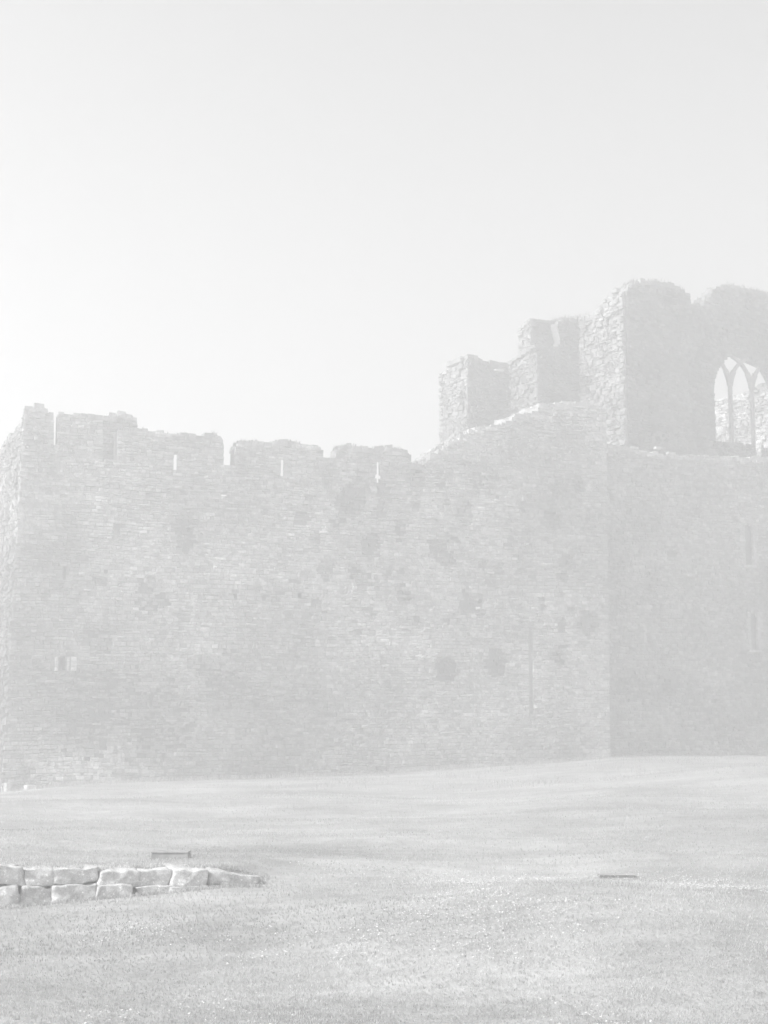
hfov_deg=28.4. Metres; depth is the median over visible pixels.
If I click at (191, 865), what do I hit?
long grass
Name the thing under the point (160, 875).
kerb stone
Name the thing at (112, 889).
kerb stone
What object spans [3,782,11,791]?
fallen stone
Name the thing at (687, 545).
adjoining wall
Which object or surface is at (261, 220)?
sky
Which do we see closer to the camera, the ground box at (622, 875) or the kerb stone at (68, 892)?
the kerb stone at (68, 892)
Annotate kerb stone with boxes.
[0,864,24,885]
[0,885,19,906]
[19,885,51,905]
[23,865,54,886]
[50,883,96,902]
[52,864,98,884]
[95,865,139,886]
[95,883,132,898]
[134,885,170,893]
[137,865,172,885]
[163,863,207,886]
[169,885,207,891]
[204,867,260,885]
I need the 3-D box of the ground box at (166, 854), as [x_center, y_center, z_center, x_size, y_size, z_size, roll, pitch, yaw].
[-2.145,3.482,15.311,0.383,0.134,0.220,0,-8,0]
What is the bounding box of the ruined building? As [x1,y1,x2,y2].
[438,278,767,457]
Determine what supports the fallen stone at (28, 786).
on the ground at (391, 787)
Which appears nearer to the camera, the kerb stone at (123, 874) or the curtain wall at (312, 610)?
the kerb stone at (123, 874)
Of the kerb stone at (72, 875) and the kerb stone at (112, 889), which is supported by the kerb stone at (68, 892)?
the kerb stone at (72, 875)
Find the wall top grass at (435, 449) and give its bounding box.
[115,277,766,463]
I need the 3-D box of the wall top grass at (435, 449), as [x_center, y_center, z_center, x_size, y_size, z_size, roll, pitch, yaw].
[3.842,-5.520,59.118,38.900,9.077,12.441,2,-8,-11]
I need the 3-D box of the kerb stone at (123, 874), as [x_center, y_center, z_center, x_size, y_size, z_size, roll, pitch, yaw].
[-2.439,3.285,13.704,0.406,0.182,0.395,3,-8,-23]
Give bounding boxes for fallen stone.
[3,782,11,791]
[23,785,35,789]
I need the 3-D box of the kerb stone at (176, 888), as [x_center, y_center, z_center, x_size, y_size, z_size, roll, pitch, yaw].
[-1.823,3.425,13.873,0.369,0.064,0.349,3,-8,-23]
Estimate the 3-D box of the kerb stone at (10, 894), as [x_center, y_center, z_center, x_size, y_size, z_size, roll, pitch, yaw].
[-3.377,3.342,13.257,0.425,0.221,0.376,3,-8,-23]
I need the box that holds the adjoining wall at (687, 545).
[606,444,767,756]
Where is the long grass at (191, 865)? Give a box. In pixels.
[0,751,767,908]
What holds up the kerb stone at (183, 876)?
on the ground at (391, 787)
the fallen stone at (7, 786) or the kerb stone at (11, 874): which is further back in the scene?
the fallen stone at (7, 786)
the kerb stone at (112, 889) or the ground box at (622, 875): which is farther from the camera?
the ground box at (622, 875)
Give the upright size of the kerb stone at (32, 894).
0.206 m
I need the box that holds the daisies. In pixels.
[13,856,767,1023]
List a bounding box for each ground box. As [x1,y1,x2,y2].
[151,850,190,859]
[597,873,635,877]
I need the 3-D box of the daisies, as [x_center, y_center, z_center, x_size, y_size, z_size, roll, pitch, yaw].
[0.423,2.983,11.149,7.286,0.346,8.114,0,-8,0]
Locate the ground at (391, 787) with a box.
[0,755,767,1023]
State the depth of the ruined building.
61.49 m
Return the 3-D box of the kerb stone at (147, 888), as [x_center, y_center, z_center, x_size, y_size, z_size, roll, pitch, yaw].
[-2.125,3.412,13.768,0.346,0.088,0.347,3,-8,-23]
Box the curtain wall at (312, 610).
[0,401,610,791]
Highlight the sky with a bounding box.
[0,0,767,495]
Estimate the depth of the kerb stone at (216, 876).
13.95 m
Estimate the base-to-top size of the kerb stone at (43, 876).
0.170 m

